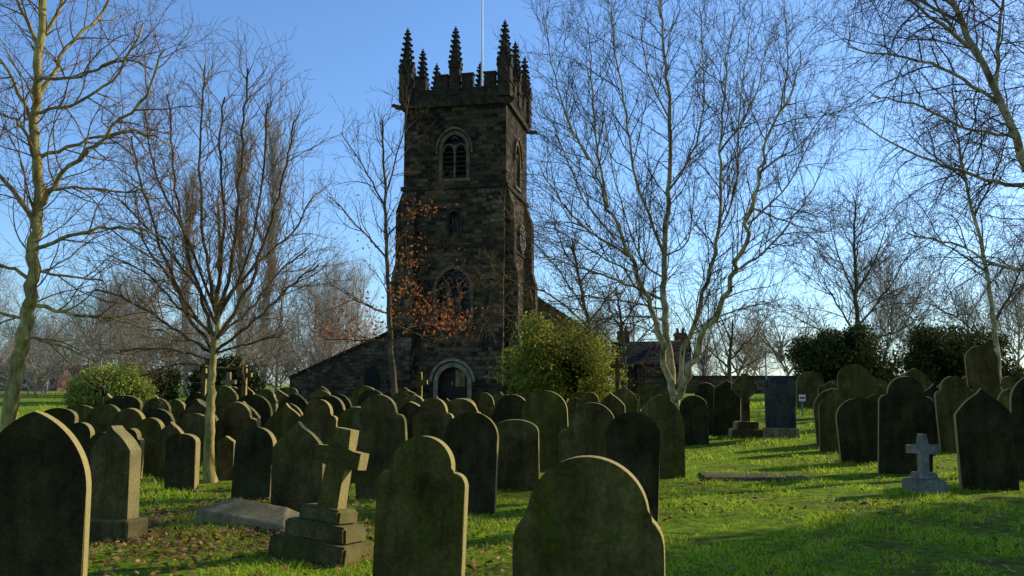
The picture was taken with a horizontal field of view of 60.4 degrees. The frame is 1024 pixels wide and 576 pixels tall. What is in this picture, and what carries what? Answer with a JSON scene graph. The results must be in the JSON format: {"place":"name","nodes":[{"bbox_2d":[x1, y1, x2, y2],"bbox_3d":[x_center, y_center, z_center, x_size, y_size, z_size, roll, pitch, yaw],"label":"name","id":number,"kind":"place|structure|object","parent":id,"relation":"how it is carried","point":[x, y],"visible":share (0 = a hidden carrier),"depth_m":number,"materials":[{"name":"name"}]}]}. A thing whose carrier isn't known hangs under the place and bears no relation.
{"place":"outdoors","nodes":[
{"label":"outdoors","id":0,"kind":"place"},
{"bbox_2d":[0,385,1023,575],"bbox_3d":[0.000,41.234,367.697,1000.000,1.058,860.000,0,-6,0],"label":"ground","id":1,"kind":"structure","parent":0,"point":[689,526],"depth_m":10.24,"materials":[{"name":"plant"}]},
{"bbox_2d":[0,246,51,359],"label":"distant tree","id":2,"kind":"object","parent":1,"relation":"on","point":[7,301],"visible":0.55,"depth_m":85.25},
{"bbox_2d":[0,262,74,395],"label":"distant tree","id":3,"kind":"object","parent":1,"relation":"on","point":[38,322],"visible":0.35,"depth_m":75.60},
{"bbox_2d":[3,309,86,392],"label":"distant tree","id":4,"kind":"object","parent":1,"relation":"on","point":[57,327],"visible":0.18,"depth_m":95.50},
{"bbox_2d":[0,410,91,575],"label":"gravestone","id":5,"kind":"object","parent":1,"relation":"on","point":[45,489],"visible":1,"depth_m":6.13,"materials":[{"name":"stone"}]},
{"bbox_2d":[0,329,100,397],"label":"bare thicket","id":6,"kind":"object","parent":1,"relation":"on","point":[32,367],"visible":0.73,"depth_m":65.33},
{"bbox_2d":[44,408,78,428],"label":"gravestone","id":7,"kind":"object","parent":1,"relation":"on","point":[67,418],"visible":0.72,"depth_m":16.92,"materials":[{"name":"stone"}]},
{"bbox_2d":[27,325,122,396],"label":"bare thicket","id":8,"kind":"object","parent":1,"relation":"on","point":[76,362],"visible":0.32,"depth_m":71.57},
{"bbox_2d":[69,422,94,459],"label":"gravestone","id":9,"kind":"object","parent":1,"relation":"on","point":[83,432],"visible":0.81,"depth_m":15.78,"materials":[{"name":"stone"}]},
{"bbox_2d":[53,303,144,379],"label":"bare thicket","id":10,"kind":"object","parent":1,"relation":"on","point":[96,347],"visible":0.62,"depth_m":67.68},
{"bbox_2d":[35,260,164,376],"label":"distant tree","id":11,"kind":"object","parent":1,"relation":"on","point":[118,310],"visible":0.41,"depth_m":77.06,"materials":[{"name":"plant"}]},
{"bbox_2d":[85,404,120,433],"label":"gravestone","id":12,"kind":"object","parent":1,"relation":"on","point":[99,418],"visible":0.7,"depth_m":18.78,"materials":[{"name":"stone"}]},
{"bbox_2d":[59,359,158,407],"bbox_3d":[-12.168,3.266,26.764,2.778,2.216,2.546,0,-6,0],"label":"green bush","id":13,"kind":"object","parent":1,"relation":"on","point":[74,395],"visible":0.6,"depth_m":26.29,"materials":[{"name":"green plant"}]},
{"bbox_2d":[64,276,168,370],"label":"distant tree","id":14,"kind":"object","parent":1,"relation":"on","point":[123,313],"visible":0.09,"depth_m":83.45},
{"bbox_2d":[89,425,147,542],"bbox_3d":[-4.176,2.138,9.233,0.656,1.375,0.330,-3,-8,18],"label":"gravestone","id":15,"kind":"object","parent":1,"relation":"on","point":[115,460],"visible":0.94,"depth_m":9.15,"materials":[{"name":"grey stone"}]},
{"bbox_2d":[105,395,142,410],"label":"gravestone","id":16,"kind":"object","parent":1,"relation":"on","point":[126,402],"visible":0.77,"depth_m":21.61,"materials":[{"name":"stone"}]},
{"bbox_2d":[0,0,248,431],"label":"bare tree","id":17,"kind":"object","parent":1,"relation":"on","point":[42,192],"visible":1,"depth_m":13.65,"materials":[{"name":"brown plant"}]},
{"bbox_2d":[107,408,144,430],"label":"gravestone","id":18,"kind":"object","parent":1,"relation":"on","point":[128,418],"visible":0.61,"depth_m":16.40,"materials":[{"name":"grey stone"}]},
{"bbox_2d":[86,233,199,369],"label":"distant tree","id":19,"kind":"object","parent":1,"relation":"on","point":[157,308],"visible":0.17,"depth_m":92.19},
{"bbox_2d":[97,309,192,370],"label":"bare thicket","id":20,"kind":"object","parent":1,"relation":"on","point":[143,360],"visible":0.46,"depth_m":65.33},
{"bbox_2d":[137,417,164,475],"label":"gravestone","id":21,"kind":"object","parent":1,"relation":"on","point":[149,429],"visible":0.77,"depth_m":15.23,"materials":[{"name":"stone"}]},
{"bbox_2d":[139,364,183,401],"bbox_3d":[-14.447,4.087,35.752,2.144,2.001,1.983,3,-7,-22],"label":"dark bush","id":22,"kind":"object","parent":1,"relation":"on","point":[172,386],"visible":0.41,"depth_m":35.46,"materials":[{"name":"green plant"}]},
{"bbox_2d":[154,422,183,479],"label":"gravestone","id":23,"kind":"object","parent":1,"relation":"on","point":[165,433],"visible":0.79,"depth_m":14.75,"materials":[{"name":"grey stone"}]},
{"bbox_2d":[120,308,226,373],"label":"distant tree","id":24,"kind":"object","parent":1,"relation":"on","point":[190,336],"visible":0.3,"depth_m":79.05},
{"bbox_2d":[164,433,200,491],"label":"gravestone","id":25,"kind":"object","parent":1,"relation":"on","point":[182,459],"visible":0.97,"depth_m":13.14,"materials":[{"name":"stone"}]},
{"bbox_2d":[172,164,205,392],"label":"distant tree","id":26,"kind":"object","parent":1,"relation":"on","point":[189,273],"visible":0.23,"depth_m":92.40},
{"bbox_2d":[175,413,204,463],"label":"gravestone","id":27,"kind":"object","parent":1,"relation":"on","point":[192,423],"visible":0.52,"depth_m":16.90,"materials":[{"name":"grey stone"}]},
{"bbox_2d":[42,16,377,482],"bbox_3d":[-4.843,-1.114,14.770,5.363,9.014,4.582,0,-6,0],"label":"bare tree","id":28,"kind":"object","parent":1,"relation":"on","point":[209,475],"visible":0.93,"depth_m":14.57,"materials":[{"name":"brown plant"}]},
{"bbox_2d":[204,385,238,419],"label":"gravestone","id":29,"kind":"object","parent":1,"relation":"on","point":[225,395],"visible":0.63,"depth_m":24.55,"materials":[{"name":"stone"}]},
{"bbox_2d":[216,436,235,479],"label":"gravestone","id":30,"kind":"object","parent":1,"relation":"on","point":[225,456],"visible":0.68,"depth_m":14.74,"materials":[{"name":"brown stone"}]},
{"bbox_2d":[182,353,270,395],"bbox_3d":[-12.914,4.199,39.775,3.824,2.514,2.994,0,-6,0],"label":"yew tree","id":31,"kind":"object","parent":1,"relation":"on","point":[256,384],"visible":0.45,"depth_m":39.07,"materials":[{"name":"green plant"}]},
{"bbox_2d":[214,402,259,463],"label":"gravestone","id":32,"kind":"object","parent":1,"relation":"on","point":[235,420],"visible":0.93,"depth_m":17.11,"materials":[{"name":"grey stone"}]},
{"bbox_2d":[223,117,259,354],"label":"distant tree","id":33,"kind":"object","parent":1,"relation":"on","point":[240,288],"visible":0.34,"depth_m":87.20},
{"bbox_2d":[194,498,298,532],"bbox_3d":[-2.909,2.624,10.077,1.440,0.325,0.600,0,-9,32],"label":"coped tomb","id":34,"kind":"object","parent":1,"relation":"on","point":[235,511],"visible":0.63,"depth_m":9.91,"materials":[{"name":"stone"}]},
{"bbox_2d":[202,295,290,381],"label":"distant tree","id":35,"kind":"object","parent":1,"relation":"on","point":[249,334],"visible":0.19,"depth_m":73.33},
{"bbox_2d":[231,427,276,499],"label":"gravestone","id":36,"kind":"object","parent":1,"relation":"on","point":[252,466],"visible":0.88,"depth_m":12.39,"materials":[{"name":"stone"}]},
{"bbox_2d":[236,394,272,427],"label":"gravestone","id":37,"kind":"object","parent":1,"relation":"on","point":[261,405],"visible":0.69,"depth_m":21.38,"materials":[{"name":"stone"}]},
{"bbox_2d":[218,303,322,394],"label":"bare thicket","id":38,"kind":"object","parent":1,"relation":"on","point":[257,361],"visible":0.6,"depth_m":65.22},
{"bbox_2d":[246,110,295,389],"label":"distant tree","id":39,"kind":"object","parent":1,"relation":"on","point":[272,157],"visible":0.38,"depth_m":83.22,"materials":[{"name":"plant"}]},
{"bbox_2d":[245,320,312,389],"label":"bare thicket","id":40,"kind":"object","parent":1,"relation":"on","point":[280,377],"visible":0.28,"depth_m":69.62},
{"bbox_2d":[240,258,322,392],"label":"distant tree","id":41,"kind":"object","parent":1,"relation":"on","point":[277,308],"visible":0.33,"depth_m":75.80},
{"bbox_2d":[264,403,300,440],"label":"gravestone","id":42,"kind":"object","parent":1,"relation":"on","point":[281,422],"visible":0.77,"depth_m":17.25,"materials":[{"name":"stone"}]},
{"bbox_2d":[270,422,324,512],"bbox_3d":[-2.629,2.310,10.830,0.664,1.318,0.120,-2,-8,9],"label":"gravestone","id":43,"kind":"object","parent":1,"relation":"on","point":[297,472],"visible":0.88,"depth_m":10.79,"materials":[{"name":"grey stone"}]},
{"bbox_2d":[266,313,350,390],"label":"bare thicket","id":44,"kind":"object","parent":1,"relation":"on","point":[309,359],"visible":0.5,"depth_m":65.62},
{"bbox_2d":[260,250,374,365],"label":"distant tree","id":45,"kind":"object","parent":1,"relation":"on","point":[313,299],"visible":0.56,"depth_m":72.04,"materials":[{"name":"plant"}]},
{"bbox_2d":[297,399,337,444],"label":"gravestone","id":46,"kind":"object","parent":1,"relation":"on","point":[318,419],"visible":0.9,"depth_m":16.43,"materials":[{"name":"grey stone"}]},
{"bbox_2d":[267,427,373,566],"bbox_3d":[-1.710,1.962,8.263,0.804,1.303,0.563,4,-9,20],"label":"stepped cross","id":47,"kind":"object","parent":1,"relation":"on","point":[325,529],"visible":0.94,"depth_m":8.10,"materials":[{"name":"stone"}]},
{"bbox_2d":[285,309,363,366],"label":"bare thicket","id":48,"kind":"object","parent":1,"relation":"on","point":[327,348],"visible":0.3,"depth_m":66.66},
{"bbox_2d":[289,246,381,361],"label":"distant tree","id":49,"kind":"object","parent":1,"relation":"on","point":[345,285],"visible":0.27,"depth_m":83.92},
{"bbox_2d":[337,406,360,482],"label":"gravestone","id":50,"kind":"object","parent":1,"relation":"on","point":[347,417],"visible":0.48,"depth_m":14.24,"materials":[{"name":"stone"}]},
{"bbox_2d":[333,255,386,353],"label":"distant tree","id":51,"kind":"object","parent":1,"relation":"on","point":[365,317],"visible":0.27,"depth_m":104.86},
{"bbox_2d":[352,395,407,500],"bbox_3d":[-1.818,2.315,12.212,0.748,1.661,0.120,-4,-5,6],"label":"gravestone","id":52,"kind":"object","parent":1,"relation":"on","point":[379,422],"visible":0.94,"depth_m":12.17,"materials":[{"name":"grey stone"}]},
{"bbox_2d":[284,62,496,395],"bbox_3d":[-3.881,-1.491,27.459,6.904,11.911,6.386,0,-6,0],"label":"leafy tree","id":53,"kind":"object","parent":1,"relation":"on","point":[390,329],"visible":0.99,"depth_m":27.18,"materials":[{"name":"brown plant"}]},
{"bbox_2d":[398,401,419,438],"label":"gravestone","id":54,"kind":"object","parent":1,"relation":"on","point":[409,411],"visible":0.25,"depth_m":16.15,"materials":[{"name":"stone"}]},
{"bbox_2d":[372,436,468,575],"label":"gravestone","id":55,"kind":"object","parent":1,"relation":"on","point":[421,510],"visible":1,"depth_m":7.20,"materials":[{"name":"stone"}]},
{"bbox_2d":[412,398,453,441],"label":"gravestone","id":56,"kind":"object","parent":1,"relation":"on","point":[433,417],"visible":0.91,"depth_m":15.05,"materials":[{"name":"grey stone"}]},
{"bbox_2d":[288,297,608,397],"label":"church nave","id":57,"kind":"structure","parent":1,"relation":"on","point":[348,372],"depth_m":60.23,"materials":[{"name":"stone"}]},
{"bbox_2d":[447,398,478,416],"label":"gravestone","id":58,"kind":"object","parent":1,"relation":"on","point":[456,407],"visible":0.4,"depth_m":16.19,"materials":[{"name":"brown stone"}]},
{"bbox_2d":[386,20,540,400],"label":"church tower","id":59,"kind":"structure","parent":1,"relation":"on","point":[463,112],"depth_m":52.77,"materials":[{"name":"brown stone"}]},
{"bbox_2d":[429,358,475,400],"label":"door","id":60,"kind":"structure","parent":59,"relation":"in","point":[456,382],"depth_m":51.97,"materials":[{"name":"stone"}]},
{"bbox_2d":[432,265,474,324],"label":"west window","id":61,"kind":"structure","parent":59,"relation":"in","point":[456,293],"depth_m":52.56,"materials":[{"name":"black glass"}]},
{"bbox_2d":[444,412,498,513],"bbox_3d":[-0.535,2.330,11.239,0.698,1.478,0.110,0,-9,11],"label":"gravestone","id":62,"kind":"object","parent":1,"relation":"on","point":[471,440],"visible":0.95,"depth_m":11.20,"materials":[{"name":"stone"}]},
{"bbox_2d":[471,392,494,416],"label":"gravestone","id":63,"kind":"object","parent":1,"relation":"on","point":[484,402],"visible":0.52,"depth_m":19.79,"materials":[{"name":"stone"}]},
{"bbox_2d":[492,394,524,424],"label":"gravestone","id":64,"kind":"object","parent":1,"relation":"on","point":[508,407],"visible":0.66,"depth_m":17.23,"materials":[{"name":"stone"}]},
{"bbox_2d":[496,419,539,489],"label":"gravestone","id":65,"kind":"object","parent":1,"relation":"on","point":[518,460],"visible":0.73,"depth_m":13.31,"materials":[{"name":"grey stone"}]},
{"bbox_2d":[522,390,567,470],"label":"gravestone","id":66,"kind":"object","parent":1,"relation":"on","point":[545,412],"visible":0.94,"depth_m":16.26,"materials":[{"name":"stone"}]},
{"bbox_2d":[88,417,1023,575],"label":"fallen leaves","id":67,"kind":"object","parent":1,"relation":"on","point":[156,523],"visible":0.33,"depth_m":9.00,"materials":[{"name":"brown plant"}]},
{"bbox_2d":[451,182,669,380],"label":"bare tree","id":68,"kind":"object","parent":1,"relation":"on","point":[571,289],"visible":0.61,"depth_m":41.66,"materials":[{"name":"brown plant"}]},
{"bbox_2d":[487,309,634,403],"bbox_3d":[1.941,2.944,35.760,6.216,4.316,4.910,0,-6,0],"label":"holly bush","id":69,"kind":"object","parent":1,"relation":"on","point":[531,371],"visible":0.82,"depth_m":34.92,"materials":[{"name":"green plant"}]},
{"bbox_2d":[558,402,613,462],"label":"gravestone","id":70,"kind":"object","parent":1,"relation":"on","point":[584,433],"visible":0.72,"depth_m":11.61,"materials":[{"name":"grey stone"}]},
{"bbox_2d":[513,455,664,575],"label":"gravestone","id":71,"kind":"object","parent":1,"relation":"on","point":[588,515],"visible":1,"depth_m":5.12,"materials":[{"name":"stone"}]},
{"bbox_2d":[600,392,624,417],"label":"gravestone","id":72,"kind":"object","parent":1,"relation":"on","point":[613,404],"visible":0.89,"depth_m":19.70,"materials":[{"name":"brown stone"}]},
{"bbox_2d":[613,385,637,412],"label":"gravestone","id":73,"kind":"object","parent":1,"relation":"on","point":[626,397],"visible":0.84,"depth_m":24.33,"materials":[{"name":"stone"}]},
{"bbox_2d":[553,247,708,388],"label":"bare tree","id":74,"kind":"object","parent":1,"relation":"on","point":[623,355],"visible":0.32,"depth_m":46.16,"materials":[{"name":"brown plant"}]},
{"bbox_2d":[605,412,659,522],"bbox_3d":[1.340,2.126,9.842,0.604,1.463,0.100,2,-8,9],"label":"gravestone","id":75,"kind":"object","parent":1,"relation":"on","point":[633,443],"visible":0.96,"depth_m":9.83,"materials":[{"name":"stone"}]},
{"bbox_2d":[608,327,690,393],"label":"stone cottage","id":76,"kind":"structure","parent":1,"relation":"on","point":[637,373],"depth_m":63.25,"materials":[{"name":"stone"}]},
{"bbox_2d":[640,394,685,477],"bbox_3d":[2.550,2.637,15.103,0.812,1.610,0.130,-1,-6,7],"label":"gravestone","id":77,"kind":"object","parent":1,"relation":"on","point":[663,413],"visible":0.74,"depth_m":15.03,"materials":[{"name":"stone"}]},
{"bbox_2d":[469,0,894,409],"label":"bare tree","id":78,"kind":"object","parent":1,"relation":"on","point":[676,390],"visible":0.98,"depth_m":26.95,"materials":[{"name":"brown plant"}]},
{"bbox_2d":[679,395,708,444],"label":"gravestone","id":79,"kind":"object","parent":1,"relation":"on","point":[693,409],"visible":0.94,"depth_m":21.20,"materials":[{"name":"stone"}]},
{"bbox_2d":[695,382,714,422],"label":"gravestone","id":80,"kind":"object","parent":1,"relation":"on","point":[705,390],"visible":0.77,"depth_m":25.70,"materials":[{"name":"stone"}]},
{"bbox_2d":[672,292,743,375],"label":"bare thicket","id":81,"kind":"object","parent":1,"relation":"on","point":[704,358],"visible":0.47,"depth_m":65.17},
{"bbox_2d":[714,380,740,435],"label":"gravestone","id":82,"kind":"object","parent":1,"relation":"on","point":[727,406],"visible":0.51,"depth_m":23.21,"materials":[{"name":"stone"}]},
{"bbox_2d":[671,272,790,382],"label":"bare tree","id":83,"kind":"object","parent":1,"relation":"on","point":[728,364],"visible":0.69,"depth_m":49.92,"materials":[{"name":"brown plant"}]},
{"bbox_2d":[693,284,780,375],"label":"bare thicket","id":84,"kind":"object","parent":1,"relation":"on","point":[743,362],"visible":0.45,"depth_m":69.85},
{"bbox_2d":[728,373,762,437],"bbox_3d":[5.990,3.059,22.602,0.800,1.720,0.680,-1,-6,6],"label":"wheel cross","id":85,"kind":"object","parent":1,"relation":"on","point":[745,427],"visible":0.97,"depth_m":22.53,"materials":[{"name":"grey stone"}]},
{"bbox_2d":[698,472,807,480],"bbox_3d":[4.075,3.219,14.939,1.700,0.090,0.840,0,-6,4],"label":"ledger stone","id":86,"kind":"object","parent":1,"relation":"on","point":[733,476],"visible":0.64,"depth_m":14.69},
{"bbox_2d":[644,376,897,393],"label":"boundary wall","id":87,"kind":"structure","parent":1,"relation":"on","point":[691,386],"depth_m":59.44,"materials":[{"name":"stone"}]},
{"bbox_2d":[719,269,835,375],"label":"bare thicket","id":88,"kind":"object","parent":1,"relation":"on","point":[778,357],"visible":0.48,"depth_m":66.04,"materials":[{"name":"plant"}]},
{"bbox_2d":[762,376,799,437],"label":"gravestone","id":89,"kind":"object","parent":1,"relation":"on","point":[780,406],"visible":0.95,"depth_m":22.00,"materials":[{"name":"stone"}]},
{"bbox_2d":[796,371,823,408],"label":"gravestone","id":90,"kind":"object","parent":1,"relation":"on","point":[809,384],"visible":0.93,"depth_m":30.78,"materials":[{"name":"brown stone"}]},
{"bbox_2d":[818,390,846,451],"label":"gravestone","id":91,"kind":"object","parent":1,"relation":"on","point":[830,404],"visible":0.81,"depth_m":19.12,"materials":[{"name":"stone"}]},
{"bbox_2d":[813,388,855,444],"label":"gravestone","id":92,"kind":"object","parent":1,"relation":"on","point":[845,394],"visible":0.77,"depth_m":20.38,"materials":[{"name":"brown stone"}]},
{"bbox_2d":[777,319,916,383],"bbox_3d":[15.252,3.262,39.923,5.760,3.688,5.011,0,-6,0],"label":"evergreen tree","id":93,"kind":"object","parent":1,"relation":"on","point":[827,355],"visible":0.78,"depth_m":38.91,"materials":[{"name":"green plant"}]},
{"bbox_2d":[837,364,871,398],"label":"gravestone","id":94,"kind":"object","parent":1,"relation":"on","point":[854,380],"visible":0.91,"depth_m":23.88,"materials":[{"name":"stone"}]},
{"bbox_2d":[835,398,877,463],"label":"gravestone","id":95,"kind":"object","parent":1,"relation":"on","point":[856,419],"visible":0.76,"depth_m":17.08,"materials":[{"name":"stone"}]},
{"bbox_2d":[745,167,986,344],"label":"bare tree","id":96,"kind":"object","parent":1,"relation":"on","point":[855,291],"visible":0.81,"depth_m":47.15,"materials":[{"name":"brown plant"}]},
{"bbox_2d":[814,226,961,367],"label":"distant tree","id":97,"kind":"object","parent":1,"relation":"on","point":[876,315],"visible":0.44,"depth_m":95.68,"materials":[{"name":"plant"}]},
{"bbox_2d":[773,0,1023,369],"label":"birch tree","id":98,"kind":"object","parent":1,"relation":"on","point":[997,99],"visible":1,"depth_m":17.47,"materials":[{"name":"brown plant"}]},
{"bbox_2d":[878,376,933,473],"bbox_3d":[6.954,2.537,15.562,0.896,1.950,0.120,1,-2,12],"label":"gravestone","id":99,"kind":"object","parent":1,"relation":"on","point":[905,410],"visible":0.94,"depth_m":15.52,"materials":[{"name":"stone"}]},
{"bbox_2d":[874,301,943,370],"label":"distant tree","id":100,"kind":"object","parent":1,"relation":"on","point":[901,340],"visible":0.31,"depth_m":84.22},
{"bbox_2d":[902,434,947,493],"bbox_3d":[6.118,2.647,13.090,0.520,0.940,0.400,0,-6,4],"label":"white cross","id":101,"kind":"object","parent":1,"relation":"on","point":[924,479],"visible":0.86,"depth_m":13.04,"materials":[{"name":"stone"}]},
{"bbox_2d":[857,19,1023,391],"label":"birch tree","id":102,"kind":"object","parent":1,"relation":"on","point":[995,345],"visible":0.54,"depth_m":33.44,"materials":[{"name":"brown plant"}]},
{"bbox_2d":[934,376,974,451],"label":"gravestone","id":103,"kind":"object","parent":1,"relation":"on","point":[952,394],"visible":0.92,"depth_m":18.82,"materials":[{"name":"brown stone"}]},
{"bbox_2d":[888,316,1023,386],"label":"evergreen tree","id":104,"kind":"object","parent":1,"relation":"on","point":[935,366],"visible":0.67,"depth_m":40.00,"materials":[{"name":"green plant"}]},
{"bbox_2d":[917,259,1017,338],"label":"distant tree","id":105,"kind":"object","parent":1,"relation":"on","point":[974,313],"visible":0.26,"depth_m":89.98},
{"bbox_2d":[964,346,1000,398],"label":"gravestone","id":106,"kind":"object","parent":1,"relation":"on","point":[982,374],"visible":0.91,"depth_m":22.81,"materials":[{"name":"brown stone"}]},
{"bbox_2d":[953,388,1019,490],"bbox_3d":[7.242,2.406,13.465,0.821,1.737,0.120,-2,-10,8],"label":"gravestone","id":107,"kind":"object","parent":1,"relation":"on","point":[985,442],"visible":0.94,"depth_m":13.41,"materials":[{"name":"stone"}]},
{"bbox_2d":[950,236,1023,366],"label":"distant tree","id":108,"kind":"object","parent":1,"relation":"on","point":[1016,311],"visible":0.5,"depth_m":103.77,"materials":[{"name":"plant"}]},
{"bbox_2d":[1009,377,1023,480],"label":"gravestone","id":109,"kind":"object","parent":1,"relation":"on","point":[1016,403],"visible":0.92,"depth_m":14.67,"materials":[{"name":"stone"}]},
{"bbox_2d":[0,0,1023,384],"label":"sky","id":110,"kind":"structure","parent":0,"point":[348,47],"materials":[{"name":"blue"}]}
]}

